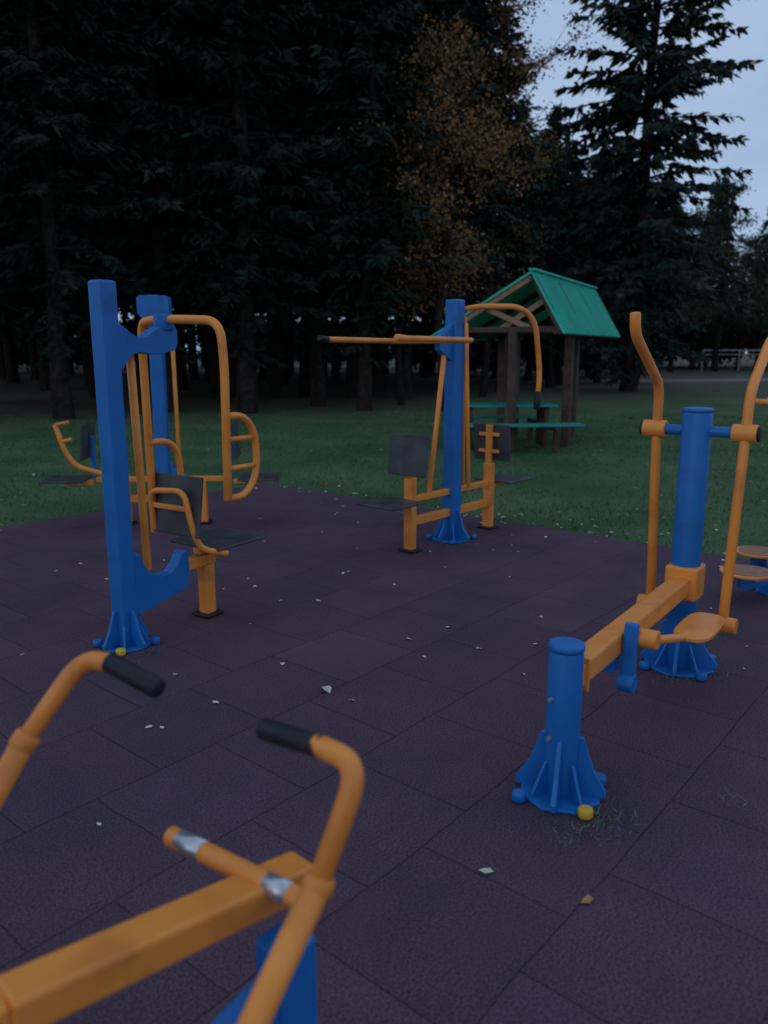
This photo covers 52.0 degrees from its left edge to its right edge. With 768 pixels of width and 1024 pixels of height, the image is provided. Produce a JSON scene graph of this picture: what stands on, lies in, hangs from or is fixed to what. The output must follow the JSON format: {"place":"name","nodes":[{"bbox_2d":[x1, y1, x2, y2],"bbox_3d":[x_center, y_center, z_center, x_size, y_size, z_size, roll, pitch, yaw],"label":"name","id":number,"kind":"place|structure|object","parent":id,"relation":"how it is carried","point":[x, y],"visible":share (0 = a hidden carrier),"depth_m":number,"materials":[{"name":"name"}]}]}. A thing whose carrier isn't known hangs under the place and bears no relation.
{"place":"outdoors","nodes":[
{"label":"outdoors","id":0,"kind":"place"},
{"bbox_2d":[0,483,767,1023],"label":"rubber pavement","id":1,"kind":"structure","parent":0,"point":[436,725],"depth_m":2.85,"materials":[{"name":"rubber"}]},
{"bbox_2d":[38,295,281,524],"bbox_3d":[-1.916,-0.842,6.715,2.020,1.950,0.476,-1,12,-4],"label":"leg press machine","id":2,"kind":"object","parent":1,"relation":"on","point":[149,305],"visible":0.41,"depth_m":6.73,"materials":[{"name":"blue paint"}]},
{"bbox_2d":[88,279,265,655],"bbox_3d":[-1.083,-0.258,4.174,0.663,1.823,1.010,8,14,33],"label":"chest press machine","id":3,"kind":"object","parent":1,"relation":"on","point":[137,588],"visible":0.99,"depth_m":4.02,"materials":[{"name":"blue paint"}]},
{"bbox_2d":[0,651,363,1023],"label":"rider machine","id":4,"kind":"object","parent":1,"relation":"on","point":[66,981],"visible":1,"depth_m":1.27,"materials":[{"name":"orange paint"}]},
{"bbox_2d":[65,539,756,858],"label":"weeds","id":5,"kind":"object","parent":1,"relation":"on","point":[617,818],"visible":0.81,"depth_m":2.56,"materials":[{"name":"green plant"}]},
{"bbox_2d":[317,299,541,553],"bbox_3d":[0.487,-0.689,6.140,0.872,1.880,2.057,10,15,40],"label":"lat pull machine","id":6,"kind":"object","parent":1,"relation":"on","point":[451,340],"visible":1,"depth_m":6.11,"materials":[{"name":"blue paint"}]},
{"bbox_2d":[512,312,767,819],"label":"ski walker machine","id":7,"kind":"object","parent":1,"relation":"on","point":[555,773],"visible":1,"depth_m":3.44,"materials":[{"name":"blue paint"}]},
{"bbox_2d":[719,398,767,595],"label":"waist twister machine","id":8,"kind":"object","parent":1,"relation":"on","point":[753,574],"visible":0.88,"depth_m":4.85,"materials":[{"name":"blue paint"}]},
{"bbox_2d":[0,353,767,561],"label":"ground","id":9,"kind":"structure","parent":0,"point":[27,396],"depth_m":12.45,"materials":[{"name":"green plant"}]},
{"bbox_2d":[0,14,44,357],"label":"spruce tree","id":10,"kind":"object","parent":9,"relation":"on","point":[18,293],"visible":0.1,"depth_m":22.95,"materials":[{"name":"green plant"}]},
{"bbox_2d":[0,11,57,335],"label":"spruce tree","id":11,"kind":"object","parent":9,"relation":"on","point":[3,24],"visible":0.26,"depth_m":18.57,"materials":[{"name":"green plant"}]},
{"bbox_2d":[0,0,129,407],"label":"spruce tree","id":12,"kind":"object","parent":9,"relation":"on","point":[25,299],"visible":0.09,"depth_m":20.43,"materials":[{"name":"green plant"}]},
{"bbox_2d":[0,0,168,419],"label":"spruce tree","id":13,"kind":"object","parent":9,"relation":"on","point":[26,77],"visible":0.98,"depth_m":16.41,"materials":[{"name":"green plant"}]},
{"bbox_2d":[27,0,276,412],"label":"spruce tree","id":14,"kind":"object","parent":9,"relation":"on","point":[172,15],"visible":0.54,"depth_m":18.20,"materials":[{"name":"green plant"}]},
{"bbox_2d":[135,1,290,401],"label":"spruce tree","id":15,"kind":"object","parent":9,"relation":"on","point":[178,311],"visible":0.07,"depth_m":22.44,"materials":[{"name":"green plant"}]},
{"bbox_2d":[104,0,365,413],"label":"spruce tree","id":16,"kind":"object","parent":9,"relation":"on","point":[243,178],"visible":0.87,"depth_m":18.07,"materials":[{"name":"green plant"}]},
{"bbox_2d":[214,0,401,406],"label":"spruce tree","id":17,"kind":"object","parent":9,"relation":"on","point":[303,94],"visible":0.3,"depth_m":20.32,"materials":[{"name":"green plant"}]},
{"bbox_2d":[291,11,421,397],"bbox_3d":[-0.960,-13.538,23.878,5.263,19.979,5.488,-4,12,-18],"label":"spruce tree","id":18,"kind":"object","parent":9,"relation":"on","point":[351,373],"visible":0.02,"depth_m":25.36,"materials":[{"name":"green plant"}]},
{"bbox_2d":[274,0,464,410],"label":"spruce tree","id":19,"kind":"object","parent":9,"relation":"on","point":[355,226],"visible":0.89,"depth_m":18.74,"materials":[{"name":"green plant"}]},
{"bbox_2d":[0,411,763,873],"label":"fallen leaves","id":20,"kind":"object","parent":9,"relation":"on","point":[328,689],"visible":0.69,"depth_m":4.10,"materials":[{"name":"white plant"}]},
{"bbox_2d":[0,412,765,534],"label":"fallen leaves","id":21,"kind":"object","parent":9,"relation":"on","point":[441,496],"visible":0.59,"depth_m":9.90,"materials":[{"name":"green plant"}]},
{"bbox_2d":[0,0,767,397],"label":"distant forest","id":22,"kind":"object","parent":9,"relation":"on","point":[726,328],"visible":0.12,"depth_m":40.61,"materials":[{"name":"green plant"}]},
{"bbox_2d":[20,414,764,902],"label":"fallen leaves","id":23,"kind":"object","parent":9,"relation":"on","point":[588,898],"visible":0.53,"depth_m":2.19,"materials":[{"name":"orange plant"}]},
{"bbox_2d":[320,0,504,399],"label":"spruce tree","id":24,"kind":"object","parent":9,"relation":"on","point":[406,349],"visible":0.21,"depth_m":22.87,"materials":[{"name":"green plant"}]},
{"bbox_2d":[342,116,487,404],"bbox_3d":[0.806,-6.919,21.454,4.066,8.011,4.612,-3,12,-14],"label":"larch tree","id":25,"kind":"object","parent":9,"relation":"on","point":[398,368],"visible":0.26,"depth_m":21.68,"materials":[{"name":"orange plant"}]},
{"bbox_2d":[338,6,562,410],"bbox_3d":[1.789,-7.246,19.448,5.124,9.463,4.517,5,13,23],"label":"larch tree","id":26,"kind":"object","parent":9,"relation":"on","point":[448,59],"visible":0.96,"depth_m":18.59,"materials":[{"name":"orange plant"}]},
{"bbox_2d":[412,0,539,361],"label":"spruce tree","id":27,"kind":"object","parent":9,"relation":"on","point":[489,206],"visible":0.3,"depth_m":24.56,"materials":[{"name":"green plant"}]},
{"bbox_2d":[472,6,559,391],"bbox_3d":[4.409,-10.899,28.312,4.055,13.027,4.623,-8,14,-34],"label":"spruce tree","id":28,"kind":"object","parent":9,"relation":"on","point":[522,216],"visible":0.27,"depth_m":27.71,"materials":[{"name":"green plant"}]},
{"bbox_2d":[428,0,610,396],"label":"larch tree","id":29,"kind":"object","parent":9,"relation":"on","point":[486,344],"visible":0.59,"depth_m":24.12,"materials":[{"name":"orange plant"}]},
{"bbox_2d":[465,402,584,451],"bbox_3d":[2.049,-1.387,12.534,1.775,0.678,1.897,-1,12,-4],"label":"picnic table","id":30,"kind":"object","parent":9,"relation":"on","point":[541,423],"visible":0.58,"depth_m":12.25,"materials":[{"name":"green paint"}]},
{"bbox_2d":[431,268,619,450],"bbox_3d":[2.537,-2.577,13.431,2.140,2.647,3.920,6,13,27],"label":"picnic shelter","id":31,"kind":"object","parent":9,"relation":"on","point":[573,310],"visible":0.92,"depth_m":12.40,"materials":[{"name":"green paint"}]},
{"bbox_2d":[472,82,593,384],"bbox_3d":[5.769,-11.749,33.707,7.407,12.541,6.210,-9,15,-38],"label":"broadleaf tree","id":32,"kind":"object","parent":9,"relation":"on","point":[587,254],"visible":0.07,"depth_m":33.01,"materials":[{"name":"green plant"}]},
{"bbox_2d":[485,145,622,387],"bbox_3d":[6.220,-9.865,31.749,6.352,9.686,6.236,-1,12,-5],"label":"broadleaf tree","id":33,"kind":"object","parent":9,"relation":"on","point":[564,210],"visible":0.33,"depth_m":30.64,"materials":[{"name":"green plant"}]},
{"bbox_2d":[526,0,764,391],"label":"spruce tree","id":34,"kind":"object","parent":9,"relation":"on","point":[629,278],"visible":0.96,"depth_m":27.40,"materials":[{"name":"green plant"}]},
{"bbox_2d":[701,350,760,370],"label":"park railing","id":35,"kind":"object","parent":9,"relation":"on","point":[739,354],"visible":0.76,"depth_m":57.14,"materials":[{"name":"grey metal"}]},
{"bbox_2d":[75,0,767,352],"label":"sky","id":36,"kind":"structure","parent":0,"point":[747,97],"materials":[{"name":"blue"}]},
{"bbox_2d":[520,378,767,383],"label":"park path","id":37,"kind":"structure","parent":0,"point":[686,380],"depth_m":40.28,"materials":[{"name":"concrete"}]}
]}

